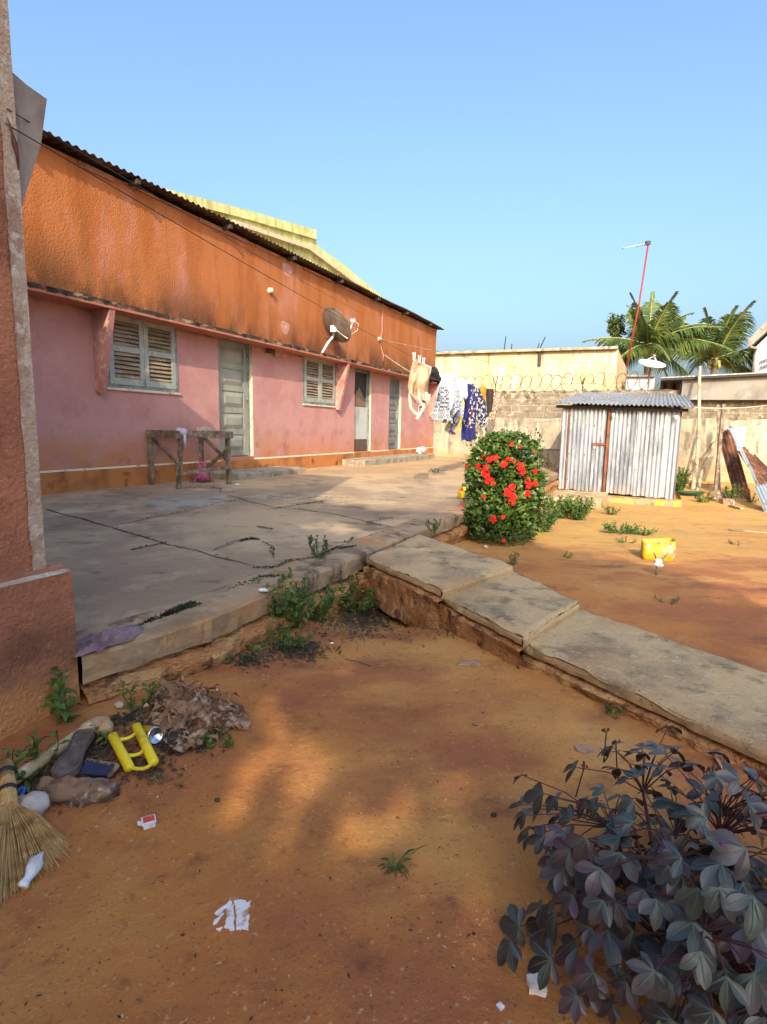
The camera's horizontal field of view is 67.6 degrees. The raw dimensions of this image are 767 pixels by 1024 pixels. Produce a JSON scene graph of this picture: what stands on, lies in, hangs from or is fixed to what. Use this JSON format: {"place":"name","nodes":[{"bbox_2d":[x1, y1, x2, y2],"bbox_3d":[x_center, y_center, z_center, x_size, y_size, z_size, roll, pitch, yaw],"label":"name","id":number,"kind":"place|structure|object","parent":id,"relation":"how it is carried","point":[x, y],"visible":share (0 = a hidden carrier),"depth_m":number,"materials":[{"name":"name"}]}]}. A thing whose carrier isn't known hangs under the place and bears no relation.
{"place":"outdoors","nodes":[
{"label":"outdoors","id":0,"kind":"place"},
{"bbox_2d":[244,493,296,498],"bbox_3d":[-1.452,-0.210,7.345,0.659,0.032,0.478,1,8,0],"label":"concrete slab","id":1,"kind":"object","parent":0,"point":[269,496],"visible":1,"depth_m":7.28,"materials":[{"name":"concrete"}]},
{"bbox_2d":[41,456,558,630],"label":"patio","id":2,"kind":"structure","parent":0,"point":[122,552],"depth_m":5.23,"materials":[{"name":"concrete"}]},
{"bbox_2d":[146,430,232,488],"bbox_3d":[-2.929,-0.823,8.678,0.902,0.815,1.183,6,10,31],"label":"table frame","id":3,"kind":"object","parent":2,"relation":"on","point":[202,437],"visible":0.91,"depth_m":8.47,"materials":[{"name":"brown wood"}]},
{"bbox_2d":[175,427,187,447],"bbox_3d":[-2.818,-1.040,8.011,0.197,0.279,0.166,1,8,0],"label":"rag","id":4,"kind":"object","parent":3,"relation":"attached to","point":[183,432],"visible":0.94,"depth_m":7.94,"materials":[{"name":"grey"}]},
{"bbox_2d":[189,461,214,482],"bbox_3d":[-2.878,-0.614,9.051,0.404,0.380,0.390,-3,9,-28],"label":"mop rag","id":5,"kind":"object","parent":2,"relation":"on","point":[204,477],"visible":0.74,"depth_m":8.99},
{"bbox_2d":[458,483,468,498],"bbox_3d":[1.062,-0.281,7.580,0.156,0.205,0.156,1,8,0],"label":"plastic jug","id":6,"kind":"object","parent":2,"relation":"on","point":[462,494],"visible":0.71,"depth_m":7.53,"materials":[{"name":"yellow"}]},
{"bbox_2d":[538,449,559,466],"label":"concrete block","id":7,"kind":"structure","parent":2,"relation":"on","point":[552,459],"depth_m":14.63,"materials":[{"name":"concrete"}]},
{"bbox_2d":[0,475,766,1023],"bbox_3d":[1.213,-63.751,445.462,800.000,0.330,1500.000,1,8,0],"label":"ground","id":8,"kind":"structure","parent":0,"point":[278,773],"depth_m":1.69,"materials":[{"name":"soil"}]},
{"bbox_2d":[18,791,49,815],"bbox_3d":[-1.040,0.871,1.691,0.098,0.077,0.101,1,8,0],"label":"stone","id":9,"kind":"object","parent":8,"relation":"on","point":[38,802],"visible":0.54,"depth_m":1.68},
{"bbox_2d":[0,725,71,791],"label":"weed","id":10,"kind":"object","parent":8,"relation":"on","point":[34,753],"visible":0.76,"depth_m":1.85,"materials":[{"name":"green plant"}]},
{"bbox_2d":[0,758,71,903],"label":"broom","id":11,"kind":"object","parent":8,"relation":"on","point":[26,828],"visible":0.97,"depth_m":1.54,"materials":[{"name":"plant"}]},
{"bbox_2d":[17,851,43,888],"bbox_3d":[-0.894,0.907,1.457,0.037,0.043,0.095,1,8,0],"label":"plastic wrapper","id":12,"kind":"object","parent":11,"relation":"on","point":[34,865],"visible":1,"depth_m":1.45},
{"bbox_2d":[0,0,80,739],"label":"house","id":13,"kind":"structure","parent":8,"relation":"on","point":[37,629],"depth_m":2.13,"materials":[{"name":"paint"}]},
{"bbox_2d":[7,108,373,318],"bbox_3d":[-0.776,-3.171,8.318,0.004,1.685,13.050,2,8,4],"label":"cable","id":14,"kind":"object","parent":13,"relation":"attached to","point":[152,194],"visible":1,"depth_m":2.91,"materials":[{"name":"black metal"}]},
{"bbox_2d":[6,123,495,391],"bbox_3d":[1.195,-2.561,10.209,0.004,0.277,17.332,4,9,17],"label":"clothes line","id":15,"kind":"object","parent":13,"relation":"attached to","point":[180,225],"visible":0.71,"depth_m":2.79,"materials":[{"name":"black metal"}]},
{"bbox_2d":[408,359,430,419],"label":"overalls","id":16,"kind":"object","parent":15,"relation":"hanging from","point":[418,381],"visible":0.98,"depth_m":7.97,"materials":[{"name":"beige fabric"}]},
{"bbox_2d":[429,367,440,383],"bbox_3d":[0.781,-2.132,8.937,0.339,0.249,0.180,8,11,41],"label":"cap","id":17,"kind":"object","parent":15,"relation":"hanging from","point":[434,376],"visible":0.79,"depth_m":8.89,"materials":[{"name":"black fabric"}]},
{"bbox_2d":[431,386,451,421],"bbox_3d":[0.952,-1.780,9.437,0.316,0.574,0.252,-6,11,-42],"label":"dress","id":18,"kind":"object","parent":15,"relation":"hanging from","point":[441,410],"visible":1,"depth_m":9.39,"materials":[{"name":"fabric"}]},
{"bbox_2d":[433,373,454,411],"bbox_3d":[1.094,-2.090,10.088,0.399,0.687,0.275,-4,10,-30],"label":"shirt","id":19,"kind":"object","parent":15,"relation":"hanging from","point":[447,380],"visible":0.57,"depth_m":10.05,"materials":[{"name":"grey fabric"}]},
{"bbox_2d":[442,400,462,423],"bbox_3d":[1.286,-1.874,10.693,0.418,0.452,0.201,-2,9,-19],"label":"skirt","id":20,"kind":"object","parent":15,"relation":"hanging from","point":[457,405],"visible":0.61,"depth_m":10.67,"materials":[{"name":"fabric"}]},
{"bbox_2d":[444,397,464,434],"bbox_3d":[1.394,-1.878,11.220,0.391,0.729,0.256,1,8,0],"label":"skirt","id":21,"kind":"object","parent":15,"relation":"hanging from","point":[454,427],"visible":0.63,"depth_m":11.20,"materials":[{"name":"fabric"}]},
{"bbox_2d":[453,376,459,399],"bbox_3d":[1.326,-2.282,10.768,0.219,0.534,0.225,1,8,0],"label":"shirt","id":22,"kind":"object","parent":15,"relation":"hanging from","point":[457,390],"visible":0.35,"depth_m":10.75,"materials":[{"name":"grey fabric"}]},
{"bbox_2d":[459,378,467,399],"bbox_3d":[1.573,-2.435,11.421,0.241,0.451,0.233,1,8,0],"label":"blouse","id":23,"kind":"object","parent":15,"relation":"hanging from","point":[463,383],"visible":0.74,"depth_m":11.38,"materials":[{"name":"grey fabric"}]},
{"bbox_2d":[463,384,469,420],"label":"trousers","id":24,"kind":"object","parent":15,"relation":"hanging from","point":[467,405],"visible":0.64,"depth_m":11.95,"materials":[{"name":"blue fabric"}]},
{"bbox_2d":[461,384,476,441],"bbox_3d":[1.880,-2.176,12.569,0.339,1.258,0.216,1,8,0],"label":"wrapper","id":25,"kind":"object","parent":15,"relation":"hanging from","point":[468,432],"visible":0.76,"depth_m":12.55,"materials":[{"name":"blue fabric"}]},
{"bbox_2d":[476,387,487,426],"bbox_3d":[2.354,-2.537,13.914,0.378,0.952,0.199,1,8,0],"label":"skirt","id":26,"kind":"object","parent":15,"relation":"hanging from","point":[481,417],"visible":0.81,"depth_m":13.88,"materials":[{"name":"fabric"}]},
{"bbox_2d":[489,389,493,411],"bbox_3d":[3.003,-3.113,16.029,0.174,0.649,0.146,-6,11,-41],"label":"cloth","id":27,"kind":"object","parent":15,"relation":"hanging from","point":[491,393],"visible":0.8,"depth_m":15.98,"materials":[{"name":"brown"}]},
{"bbox_2d":[489,393,500,421],"bbox_3d":[3.360,-3.160,17.307,0.339,0.882,0.190,1,8,0],"label":"towel","id":28,"kind":"object","parent":15,"relation":"hanging from","point":[495,406],"visible":0.86,"depth_m":17.29,"materials":[{"name":"fabric"}]},
{"bbox_2d":[36,776,55,790],"bbox_3d":[-1.044,0.856,1.793,0.082,0.066,0.065,1,8,0],"label":"stone","id":29,"kind":"object","parent":8,"relation":"on","point":[44,781],"visible":0.48,"depth_m":1.78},
{"bbox_2d":[38,666,82,725],"bbox_3d":[-1.235,0.711,2.202,0.132,0.242,0.238,-2,9,-22],"label":"weed","id":30,"kind":"object","parent":8,"relation":"on","point":[59,694],"visible":1,"depth_m":2.17,"materials":[{"name":"green plant"}]},
{"bbox_2d":[16,716,113,784],"bbox_3d":[-1.115,0.810,1.914,0.109,0.068,0.483,5,9,25],"label":"drain pipe","id":31,"kind":"object","parent":8,"relation":"on","point":[104,724],"visible":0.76,"depth_m":1.94,"materials":[{"name":"plastic"}]},
{"bbox_2d":[40,775,119,807],"bbox_3d":[-0.951,0.868,1.768,0.260,0.110,0.105,1,8,0],"label":"stone","id":32,"kind":"object","parent":8,"relation":"on","point":[82,792],"visible":0.85,"depth_m":1.74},
{"bbox_2d":[89,724,107,745],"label":"weed","id":33,"kind":"object","parent":8,"relation":"on","point":[100,738],"visible":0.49,"depth_m":2.04,"materials":[{"name":"green plant"}]},
{"bbox_2d":[80,758,119,778],"bbox_3d":[-0.922,0.838,1.876,0.111,0.047,0.067,-1,9,-13],"label":"card cover","id":34,"kind":"object","parent":8,"relation":"on","point":[94,767],"visible":1,"depth_m":1.87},
{"bbox_2d":[108,722,158,771],"bbox_3d":[-0.855,0.811,1.968,0.115,0.070,0.235,-6,11,-40],"label":"plastic rack","id":35,"kind":"object","parent":8,"relation":"on","point":[123,755],"visible":1,"depth_m":1.95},
{"bbox_2d":[115,680,159,711],"bbox_3d":[-0.996,0.747,2.324,0.189,0.153,0.107,1,8,0],"label":"weed","id":36,"kind":"object","parent":8,"relation":"on","point":[150,692],"visible":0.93,"depth_m":2.31,"materials":[{"name":"green plant"}]},
{"bbox_2d":[137,814,155,829],"bbox_3d":[-0.682,0.894,1.650,0.049,0.012,0.044,-3,9,-28],"label":"matchbox","id":37,"kind":"object","parent":8,"relation":"on","point":[147,822],"visible":1,"depth_m":1.65,"materials":[{"name":"cardboard"}]},
{"bbox_2d":[135,725,162,743],"bbox_3d":[-0.856,0.812,2.089,0.101,0.078,0.064,7,10,34],"label":"drink can","id":38,"kind":"object","parent":8,"relation":"on","point":[153,733],"visible":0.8,"depth_m":2.07,"materials":[{"name":"silver metal"}]},
{"bbox_2d":[147,771,184,787],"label":"weed","id":39,"kind":"object","parent":8,"relation":"on","point":[159,783],"visible":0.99,"depth_m":1.85,"materials":[{"name":"green plant"}]},
{"bbox_2d":[164,731,189,741],"bbox_3d":[-0.754,0.827,2.105,0.106,0.041,0.064,-1,9,-16],"label":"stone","id":40,"kind":"object","parent":8,"relation":"on","point":[173,736],"visible":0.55,"depth_m":2.09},
{"bbox_2d":[144,676,248,752],"bbox_3d":[-0.764,0.770,2.307,0.357,0.125,0.614,-5,10,-34],"label":"rotten cardboard","id":41,"kind":"object","parent":8,"relation":"on","point":[191,707],"visible":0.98,"depth_m":2.23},
{"bbox_2d":[200,725,234,748],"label":"weed","id":42,"kind":"object","parent":8,"relation":"on","point":[225,743],"visible":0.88,"depth_m":2.06,"materials":[{"name":"green plant"}]},
{"bbox_2d":[213,899,250,930],"bbox_3d":[-0.353,0.948,1.348,0.090,0.008,0.086,1,8,0],"label":"torn paper scrap","id":43,"kind":"object","parent":8,"relation":"on","point":[242,907],"visible":1,"depth_m":1.35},
{"bbox_2d":[22,131,443,494],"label":"house","id":44,"kind":"structure","parent":8,"relation":"on","point":[143,318],"depth_m":9.01,"materials":[{"name":"paint"}]},
{"bbox_2d":[107,315,179,394],"bbox_3d":[-3.505,-2.284,8.344,0.090,1.065,1.340,5,9,25],"label":"window","id":45,"kind":"structure","parent":44,"relation":"in","point":[148,362],"depth_m":8.32,"materials":[{"name":"paint"}]},
{"bbox_2d":[218,339,247,455],"bbox_3d":[-2.694,-2.017,10.283,0.099,2.014,0.790,5,9,25],"label":"door","id":46,"kind":"structure","parent":44,"relation":"in","point":[232,373],"depth_m":10.29,"materials":[{"name":"paint"}]},
{"bbox_2d":[302,356,335,407],"bbox_3d":[-1.426,-2.884,12.726,0.090,1.065,1.410,5,9,25],"label":"window","id":47,"kind":"structure","parent":44,"relation":"in","point":[319,376],"depth_m":12.67,"materials":[{"name":"paint"}]},
{"bbox_2d":[322,307,358,352],"bbox_3d":[-0.861,-3.918,12.620,0.832,0.971,1.084,5,9,28],"label":"satellite dish","id":48,"kind":"object","parent":44,"relation":"on","point":[337,328],"visible":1,"depth_m":12.29,"materials":[{"name":"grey metal"}]},
{"bbox_2d":[354,369,367,450],"bbox_3d":[-0.614,-2.601,14.726,0.046,2.043,0.810,5,9,25],"label":"door","id":49,"kind":"structure","parent":44,"relation":"in","point":[361,377],"depth_m":14.77,"materials":[{"name":"grey"}]},
{"bbox_2d":[388,380,397,448],"bbox_3d":[0.266,-2.798,16.534,0.099,1.944,0.710,5,9,25],"label":"door","id":50,"kind":"structure","parent":44,"relation":"in","point":[393,389],"depth_m":16.58,"materials":[{"name":"grey paint"}]},
{"bbox_2d":[17,597,462,813],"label":"leaf litter","id":51,"kind":"object","parent":8,"relation":"on","point":[304,648],"visible":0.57,"depth_m":2.76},
{"bbox_2d":[51,728,94,778],"bbox_3d":[-1.030,0.803,1.913,0.080,0.037,0.250,-1,8,-12],"label":"shoe sole","id":52,"kind":"object","parent":51,"relation":"on","point":[69,761],"visible":0.95,"depth_m":1.89,"materials":[{"name":"rubber"}]},
{"bbox_2d":[233,720,250,730],"bbox_3d":[-0.547,0.819,2.204,0.073,0.026,0.061,1,8,0],"label":"stone","id":53,"kind":"object","parent":8,"relation":"on","point":[246,724],"visible":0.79,"depth_m":2.19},
{"bbox_2d":[245,640,268,654],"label":"weed","id":54,"kind":"object","parent":8,"relation":"on","point":[256,646],"visible":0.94,"depth_m":2.93,"materials":[{"name":"green plant"}]},
{"bbox_2d":[160,187,382,297],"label":"house","id":55,"kind":"structure","parent":8,"relation":"on","point":[300,240],"depth_m":21.95,"materials":[{"name":"beige paint"}]},
{"bbox_2d":[253,567,319,630],"bbox_3d":[-0.562,0.534,3.287,0.348,0.375,0.398,-3,9,-25],"label":"weed","id":56,"kind":"object","parent":8,"relation":"on","point":[291,598],"visible":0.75,"depth_m":3.24,"materials":[{"name":"green plant"}]},
{"bbox_2d":[265,624,314,649],"bbox_3d":[-0.501,0.672,3.007,0.270,0.132,0.208,5,9,25],"label":"weed","id":57,"kind":"object","parent":8,"relation":"on","point":[287,638],"visible":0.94,"depth_m":3.01,"materials":[{"name":"green plant"}]},
{"bbox_2d":[76,468,559,705],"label":"kerb","id":58,"kind":"structure","parent":8,"relation":"on","point":[216,627],"depth_m":2.89,"materials":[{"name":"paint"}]},
{"bbox_2d":[72,624,143,656],"bbox_3d":[-1.191,0.540,2.479,0.317,0.056,0.198,-6,11,-42],"label":"rag","id":59,"kind":"object","parent":58,"relation":"on","point":[100,641],"visible":0.98,"depth_m":2.45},
{"bbox_2d":[306,534,329,557],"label":"weed","id":60,"kind":"object","parent":58,"relation":"on","point":[311,539],"visible":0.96,"depth_m":3.95,"materials":[{"name":"green plant"}]},
{"bbox_2d":[425,518,440,533],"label":"weed","id":61,"kind":"object","parent":58,"relation":"on","point":[434,529],"visible":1,"depth_m":5.09,"materials":[{"name":"green plant"}]},
{"bbox_2d":[302,581,338,621],"bbox_3d":[-0.443,0.571,3.559,0.335,0.284,0.310,1,8,0],"label":"weed","id":62,"kind":"object","parent":8,"relation":"on","point":[323,612],"visible":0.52,"depth_m":3.52,"materials":[{"name":"green plant"}]},
{"bbox_2d":[309,567,361,613],"bbox_3d":[-0.332,0.542,3.875,0.367,0.360,0.364,1,8,0],"label":"weed","id":63,"kind":"object","parent":8,"relation":"on","point":[351,587],"visible":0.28,"depth_m":3.83,"materials":[{"name":"green plant"}]},
{"bbox_2d":[337,587,376,614],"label":"weed","id":64,"kind":"object","parent":8,"relation":"on","point":[367,600],"visible":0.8,"depth_m":3.93,"materials":[{"name":"green plant"}]},
{"bbox_2d":[12,600,737,1020],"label":"pebbles","id":65,"kind":"object","parent":8,"relation":"on","point":[330,878],"visible":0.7,"depth_m":1.35,"materials":[{"name":"stone"}]},
{"bbox_2d":[377,844,427,879],"bbox_3d":[0.047,0.913,1.522,0.098,0.046,0.137,6,10,31],"label":"grass tuft","id":66,"kind":"object","parent":8,"relation":"on","point":[398,865],"visible":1,"depth_m":1.51,"materials":[{"name":"green plant"}]},
{"bbox_2d":[456,660,481,666],"bbox_3d":[0.424,0.747,2.830,0.121,0.018,0.080,3,9,15],"label":"stone","id":67,"kind":"object","parent":8,"relation":"on","point":[469,663],"visible":1,"depth_m":2.81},
{"bbox_2d":[460,428,549,545],"bbox_3d":[1.351,-0.296,6.265,0.969,1.256,0.959,5,9,27],"label":"flowering bush","id":68,"kind":"object","parent":8,"relation":"on","point":[510,492],"visible":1,"depth_m":6.01,"materials":[{"name":"green plant"}]},
{"bbox_2d":[507,551,518,564],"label":"weed","id":69,"kind":"object","parent":8,"relation":"on","point":[515,559],"visible":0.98,"depth_m":5.08,"materials":[{"name":"green plant"}]},
{"bbox_2d":[435,336,627,390],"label":"building","id":70,"kind":"structure","parent":8,"relation":"on","point":[593,361],"depth_m":24.06,"materials":[{"name":"paint"}]},
{"bbox_2d":[622,241,650,366],"bbox_3d":[9.998,-8.327,23.113,1.052,4.813,0.618,5,9,25],"label":"antenna mast","id":71,"kind":"object","parent":70,"relation":"on","point":[647,243],"visible":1,"depth_m":22.91,"materials":[{"name":"red metal"}]},
{"bbox_2d":[526,972,547,997],"bbox_3d":[0.318,0.978,1.186,0.041,0.017,0.044,1,8,0],"label":"paper scrap","id":72,"kind":"object","parent":8,"relation":"on","point":[531,980],"visible":0.67,"depth_m":1.17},
{"bbox_2d":[531,506,562,531],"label":"weed","id":73,"kind":"object","parent":8,"relation":"on","point":[544,524],"visible":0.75,"depth_m":7.13,"materials":[{"name":"green plant"}]},
{"bbox_2d":[545,493,579,518],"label":"weed","id":74,"kind":"object","parent":8,"relation":"on","point":[552,503],"visible":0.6,"depth_m":8.71,"materials":[{"name":"green plant"}]},
{"bbox_2d":[562,495,595,519],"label":"weed","id":75,"kind":"object","parent":8,"relation":"on","point":[579,513],"visible":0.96,"depth_m":8.58,"materials":[{"name":"green plant"}]},
{"bbox_2d":[574,744,595,753],"bbox_3d":[0.729,0.858,2.079,0.071,0.013,0.059,-1,9,-17],"label":"stone","id":76,"kind":"object","parent":8,"relation":"on","point":[583,749],"visible":1,"depth_m":2.07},
{"bbox_2d":[433,371,766,483],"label":"boundary wall","id":77,"kind":"structure","parent":8,"relation":"on","point":[525,411],"depth_m":17.04,"materials":[{"name":"paint"}]},
{"bbox_2d":[604,703,623,717],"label":"weed","id":78,"kind":"object","parent":8,"relation":"on","point":[608,705],"visible":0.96,"depth_m":2.33,"materials":[{"name":"green plant"}]},
{"bbox_2d":[606,313,627,345],"bbox_3d":[12.865,-7.095,32.237,1.374,8.012,1.329,1,8,0],"label":"tree","id":79,"kind":"object","parent":8,"relation":"on","point":[614,325],"visible":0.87,"depth_m":31.54,"materials":[{"name":"green plant"}]},
{"bbox_2d":[546,392,693,508],"bbox_3d":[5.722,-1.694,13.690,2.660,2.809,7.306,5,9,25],"label":"shed","id":80,"kind":"structure","parent":8,"relation":"on","point":[640,445],"depth_m":11.87,"materials":[{"name":"metal"}]},
{"bbox_2d":[379,339,651,394],"bbox_3d":[4.190,-3.790,15.463,8.701,1.456,0.016,0,8,-4],"label":"cable","id":81,"kind":"object","parent":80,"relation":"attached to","point":[514,367],"visible":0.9,"depth_m":15.39,"materials":[{"name":"grey plastic"}]},
{"bbox_2d":[565,408,606,491],"bbox_3d":[4.278,-1.316,12.122,0.740,1.798,0.070,5,9,25],"label":"door","id":82,"kind":"structure","parent":80,"relation":"in","point":[584,472],"depth_m":12.11,"materials":[{"name":"grey metal"}]},
{"bbox_2d":[638,354,665,389],"bbox_3d":[9.951,-4.304,21.452,0.970,3.091,0.892,1,8,0],"label":"satellite dish","id":83,"kind":"object","parent":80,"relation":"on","point":[652,364],"visible":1,"depth_m":21.43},
{"bbox_2d":[602,520,641,533],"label":"weed","id":84,"kind":"object","parent":8,"relation":"on","point":[608,527],"visible":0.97,"depth_m":7.24,"materials":[{"name":"green plant"}]},
{"bbox_2d":[497,726,766,1023],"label":"purple shrub","id":85,"kind":"object","parent":8,"relation":"on","point":[734,911],"visible":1,"depth_m":1.16,"materials":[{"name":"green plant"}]},
{"bbox_2d":[626,375,654,389],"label":"building","id":86,"kind":"structure","parent":8,"relation":"on","point":[632,379],"depth_m":26.00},
{"bbox_2d":[624,523,658,535],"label":"weed","id":87,"kind":"object","parent":8,"relation":"on","point":[643,533],"visible":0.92,"depth_m":7.17,"materials":[{"name":"green plant"}]},
{"bbox_2d":[582,291,733,376],"bbox_3d":[13.411,-7.253,30.092,7.419,8.994,6.935,1,8,0],"label":"palm tree","id":88,"kind":"object","parent":8,"relation":"on","point":[661,329],"visible":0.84,"depth_m":29.15,"materials":[{"name":"green plant"}]},
{"bbox_2d":[640,538,675,561],"bbox_3d":[2.614,0.349,5.460,0.284,0.202,0.210,4,9,18],"label":"cut container","id":89,"kind":"object","parent":8,"relation":"on","point":[661,548],"visible":1,"depth_m":5.37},
{"bbox_2d":[653,552,667,574],"bbox_3d":[2.265,0.440,4.681,0.125,0.217,0.046,1,8,0],"label":"stake","id":90,"kind":"object","parent":8,"relation":"on","point":[658,563],"visible":0.98,"depth_m":4.67,"materials":[{"name":"plastic"}]},
{"bbox_2d":[675,466,691,490],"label":"weed","id":91,"kind":"object","parent":8,"relation":"on","point":[680,485],"visible":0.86,"depth_m":13.68,"materials":[{"name":"green plant"}]},
{"bbox_2d":[676,491,704,494],"bbox_3d":[7.053,-0.432,13.162,0.645,0.064,0.387,1,8,0],"label":"basin","id":92,"kind":"object","parent":8,"relation":"on","point":[689,492],"visible":0.94,"depth_m":13.10,"materials":[{"name":"green plastic"}]},
{"bbox_2d":[690,366,701,489],"bbox_3d":[8.122,-2.226,14.791,0.154,3.217,2.074,5,9,26],"label":"wooden pole","id":93,"kind":"object","parent":8,"relation":"on","point":[695,469],"visible":0.95,"depth_m":14.66,"materials":[{"name":"brown wood"}]},
{"bbox_2d":[693,492,715,502],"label":"weed","id":94,"kind":"object","parent":8,"relation":"on","point":[698,498],"visible":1,"depth_m":12.07,"materials":[{"name":"green plant"}]},
{"bbox_2d":[696,441,714,490],"bbox_3d":[8.422,-1.226,15.003,0.138,1.232,2.641,7,10,34],"label":"wooden pole","id":95,"kind":"object","parent":8,"relation":"on","point":[698,486],"visible":0.98,"depth_m":14.74,"materials":[{"name":"brown wood"}]},
{"bbox_2d":[663,300,757,375],"bbox_3d":[20.673,-7.916,35.833,7.768,8.941,6.923,-3,9,-25],"label":"palm tree","id":96,"kind":"object","parent":8,"relation":"on","point":[734,331],"visible":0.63,"depth_m":34.24,"materials":[{"name":"green plant"}]},
{"bbox_2d":[660,372,766,399],"bbox_3d":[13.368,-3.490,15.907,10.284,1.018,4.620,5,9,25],"label":"outbuilding","id":97,"kind":"structure","parent":8,"relation":"on","point":[744,386],"depth_m":15.52,"materials":[{"name":"grey"}]},
{"bbox_2d":[707,490,726,500],"bbox_3d":[7.254,-0.333,12.440,0.402,0.292,0.301,1,8,0],"label":"stone","id":98,"kind":"object","parent":8,"relation":"on","point":[718,494],"visible":0.58,"depth_m":12.34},
{"bbox_2d":[717,404,720,489],"bbox_3d":[8.522,-1.667,14.576,0.060,2.162,1.437,4,9,21],"label":"timber post","id":99,"kind":"object","parent":8,"relation":"on","point":[718,424],"visible":0.36,"depth_m":14.77,"materials":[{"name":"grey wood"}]},
{"bbox_2d":[713,404,725,489],"bbox_3d":[7.692,-1.411,13.134,0.090,2.092,0.105,1,8,0],"label":"timber post","id":100,"kind":"object","parent":8,"relation":"on","point":[719,447],"visible":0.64,"depth_m":13.11,"materials":[{"name":"grey wood"}]},
{"bbox_2d":[719,498,734,504],"bbox_3d":[7.173,-0.215,11.980,0.240,0.130,0.160,1,8,0],"label":"brick","id":101,"kind":"object","parent":8,"relation":"on","point":[726,501],"visible":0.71,"depth_m":11.90,"materials":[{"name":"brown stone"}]},
{"bbox_2d":[717,429,748,494],"bbox_3d":[8.226,-1.210,13.500,0.309,1.523,1.292,2,8,7],"label":"corrugated sheet","id":102,"kind":"object","parent":8,"relation":"on","point":[735,470],"visible":0.81,"depth_m":13.47,"materials":[{"name":"orange metal"}]},
{"bbox_2d":[723,483,743,499],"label":"weed","id":103,"kind":"object","parent":8,"relation":"on","point":[726,491],"visible":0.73,"depth_m":12.15,"materials":[{"name":"green plant"}]},
{"bbox_2d":[726,426,746,450],"bbox_3d":[8.870,-1.835,14.363,0.523,0.655,0.250,1,8,0],"label":"corrugated sheet","id":104,"kind":"object","parent":8,"relation":"on","point":[740,432],"visible":0.36,"depth_m":14.38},
{"bbox_2d":[754,483,766,511],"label":"corrugated sheet","id":105,"kind":"object","parent":8,"relation":"on","point":[761,491],"visible":1,"depth_m":11.31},
{"bbox_2d":[728,426,758,484],"bbox_3d":[7.942,-1.274,12.695,0.122,1.282,2.425,4,9,17],"label":"corrugated sheet","id":106,"kind":"object","parent":105,"relation":"on","point":[733,433],"visible":1,"depth_m":12.68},
{"bbox_2d":[738,451,766,484],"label":"corrugated sheet","id":107,"kind":"object","parent":105,"relation":"on","point":[758,466],"visible":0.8,"depth_m":12.39,"materials":[{"name":"orange metal"}]},
{"bbox_2d":[8,0,766,389],"label":"sky","id":108,"kind":"structure","parent":0,"point":[487,168],"materials":[{"name":"blue"}]},
{"bbox_2d":[363,534,766,779],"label":"path","id":109,"kind":"structure","parent":0,"point":[696,697],"depth_m":2.79,"materials":[{"name":"concrete"}]},
{"bbox_2d":[748,321,766,371],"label":"house","id":110,"kind":"structure","parent":0,"point":[757,341],"depth_m":32.92,"materials":[{"name":"grey"}]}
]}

